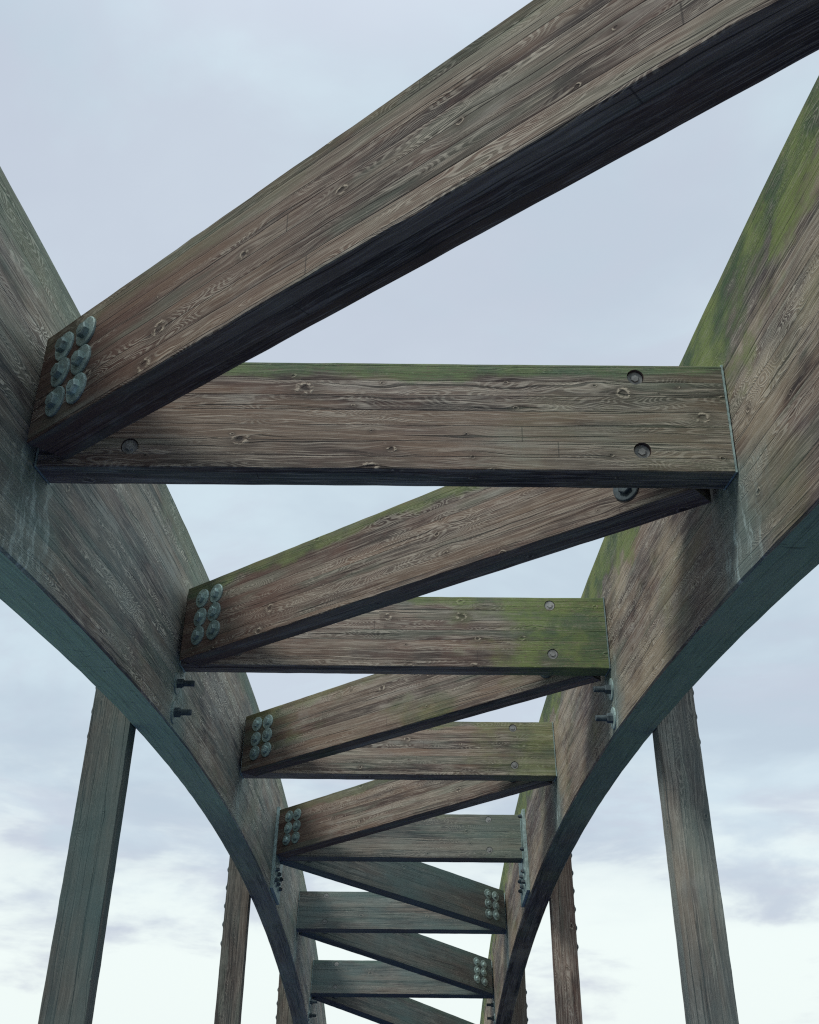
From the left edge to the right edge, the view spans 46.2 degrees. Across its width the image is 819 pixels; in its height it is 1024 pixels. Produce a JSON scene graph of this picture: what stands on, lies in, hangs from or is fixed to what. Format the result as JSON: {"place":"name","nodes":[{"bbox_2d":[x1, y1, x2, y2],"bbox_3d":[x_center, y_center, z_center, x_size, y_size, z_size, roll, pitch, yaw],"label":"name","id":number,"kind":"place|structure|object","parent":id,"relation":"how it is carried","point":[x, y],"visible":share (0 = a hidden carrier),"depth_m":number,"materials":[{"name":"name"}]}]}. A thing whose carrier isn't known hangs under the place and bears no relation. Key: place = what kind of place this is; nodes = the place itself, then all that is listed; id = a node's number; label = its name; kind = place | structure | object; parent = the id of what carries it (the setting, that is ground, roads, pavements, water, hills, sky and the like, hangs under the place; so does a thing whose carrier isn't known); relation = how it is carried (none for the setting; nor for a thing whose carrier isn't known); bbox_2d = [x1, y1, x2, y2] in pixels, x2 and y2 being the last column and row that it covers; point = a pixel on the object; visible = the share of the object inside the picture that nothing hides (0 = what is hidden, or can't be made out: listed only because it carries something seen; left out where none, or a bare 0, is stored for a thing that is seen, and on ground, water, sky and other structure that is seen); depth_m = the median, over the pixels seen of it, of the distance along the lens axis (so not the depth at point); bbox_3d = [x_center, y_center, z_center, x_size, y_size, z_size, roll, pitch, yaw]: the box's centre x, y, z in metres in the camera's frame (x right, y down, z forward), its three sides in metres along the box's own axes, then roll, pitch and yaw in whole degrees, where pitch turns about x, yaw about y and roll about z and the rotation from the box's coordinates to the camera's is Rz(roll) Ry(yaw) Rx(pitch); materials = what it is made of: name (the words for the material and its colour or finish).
{"place":"outdoors","nodes":[
{"label":"outdoors","id":0,"kind":"place"},
{"bbox_2d":[0,0,818,1023],"label":"sky","id":1,"kind":"structure","parent":0,"point":[129,129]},
{"label":"water","id":2,"kind":"structure","parent":0,"visible":0},
{"bbox_2d":[0,167,326,1023],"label":"timber arch","id":3,"kind":"structure","parent":2,"relation":"on","point":[98,583],"depth_m":5.52,"materials":[{"name":"wood"}]},
{"bbox_2d":[38,687,135,1023],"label":"hanger post","id":4,"kind":"object","parent":3,"relation":"attached to","point":[72,974],"visible":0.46,"depth_m":5.96,"materials":[{"name":"wood"}]},
{"bbox_2d":[214,857,250,1023],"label":"hanger post","id":5,"kind":"object","parent":3,"relation":"attached to","point":[231,976],"visible":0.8,"depth_m":10.90,"materials":[{"name":"wood"}]},
{"bbox_2d":[275,974,292,1023],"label":"hanger post","id":6,"kind":"object","parent":3,"relation":"attached to","point":[283,1015],"visible":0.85,"depth_m":15.58,"materials":[{"name":"wood"}]},
{"bbox_2d":[34,362,737,489],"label":"cross beam","id":7,"kind":"structure","parent":3,"relation":"attached to","point":[458,425],"depth_m":4.17,"materials":[{"name":"wood"}]},
{"bbox_2d":[280,861,505,931],"bbox_3d":[-0.109,4.864,12.750,3.842,0.535,0.213,31,-49,-31],"label":"diagonal brace","id":8,"kind":"object","parent":3,"relation":"attached to","point":[437,890],"visible":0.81,"depth_m":12.86,"materials":[{"name":"wood"}]},
{"bbox_2d":[312,997,473,1023],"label":"diagonal brace","id":9,"kind":"object","parent":3,"relation":"attached to","point":[378,1010],"visible":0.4,"depth_m":16.65,"materials":[{"name":"wood"}]},
{"bbox_2d":[179,597,610,676],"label":"cross beam","id":10,"kind":"structure","parent":3,"relation":"attached to","point":[491,636],"depth_m":6.74,"materials":[{"name":"wood"}]},
{"bbox_2d":[299,932,492,995],"bbox_3d":[-0.115,6.765,14.892,3.783,0.534,0.213,32,-53,-28],"label":"diagonal brace","id":11,"kind":"object","parent":3,"relation":"attached to","point":[420,954],"visible":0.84,"depth_m":15.00,"materials":[{"name":"wood"}]},
{"bbox_2d":[240,722,556,781],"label":"cross beam","id":12,"kind":"structure","parent":3,"relation":"attached to","point":[490,751],"depth_m":9.15,"materials":[{"name":"wood"}]},
{"bbox_2d":[278,814,522,862],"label":"cross beam","id":13,"kind":"structure","parent":3,"relation":"attached to","point":[470,838],"depth_m":11.51,"materials":[{"name":"wood"}]},
{"bbox_2d":[296,891,506,934],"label":"cross beam","id":14,"kind":"structure","parent":3,"relation":"attached to","point":[340,912],"depth_m":13.75,"materials":[{"name":"wood"}]},
{"bbox_2d":[311,960,493,998],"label":"cross beam","id":15,"kind":"structure","parent":3,"relation":"attached to","point":[353,978],"depth_m":15.78,"materials":[{"name":"wood"}]},
{"bbox_2d":[276,780,551,857],"bbox_3d":[-0.103,3.118,10.447,3.819,0.535,0.213,-27,-44,33],"label":"diagonal brace","id":16,"kind":"object","parent":3,"relation":"attached to","point":[362,810],"visible":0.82,"depth_m":10.55,"materials":[{"name":"wood"}]},
{"bbox_2d":[480,76,818,1023],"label":"timber arch","id":17,"kind":"structure","parent":2,"relation":"on","point":[692,596],"depth_m":4.43,"materials":[{"name":"wood"}]},
{"bbox_2d":[241,674,600,775],"bbox_3d":[-0.107,1.584,8.045,3.780,0.543,0.219,-24,-39,35],"label":"diagonal brace","id":18,"kind":"object","parent":17,"relation":"attached to","point":[367,710],"visible":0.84,"depth_m":8.10,"materials":[{"name":"wood"}]},
{"bbox_2d":[27,0,818,458],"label":"diagonal brace","id":19,"kind":"object","parent":17,"relation":"attached to","point":[533,102],"visible":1,"depth_m":2.80,"materials":[{"name":"wood"}]},
{"bbox_2d":[180,486,710,666],"bbox_3d":[-0.097,0.245,5.582,3.789,0.532,0.210,-21,-35,36],"label":"diagonal brace","id":20,"kind":"object","parent":17,"relation":"attached to","point":[440,538],"visible":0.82,"depth_m":5.44,"materials":[{"name":"wood"}]},
{"bbox_2d":[511,971,527,1023],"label":"hanger post","id":21,"kind":"object","parent":17,"relation":"attached to","point":[520,1013],"visible":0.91,"depth_m":15.59,"materials":[{"name":"wood"}]},
{"bbox_2d":[549,853,582,1023],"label":"hanger post","id":22,"kind":"object","parent":17,"relation":"attached to","point":[567,993],"visible":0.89,"depth_m":10.90,"materials":[{"name":"wood"}]},
{"bbox_2d":[652,687,738,1023],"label":"hanger post","id":23,"kind":"object","parent":17,"relation":"attached to","point":[707,986],"visible":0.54,"depth_m":5.96,"materials":[{"name":"wood"}]}
]}

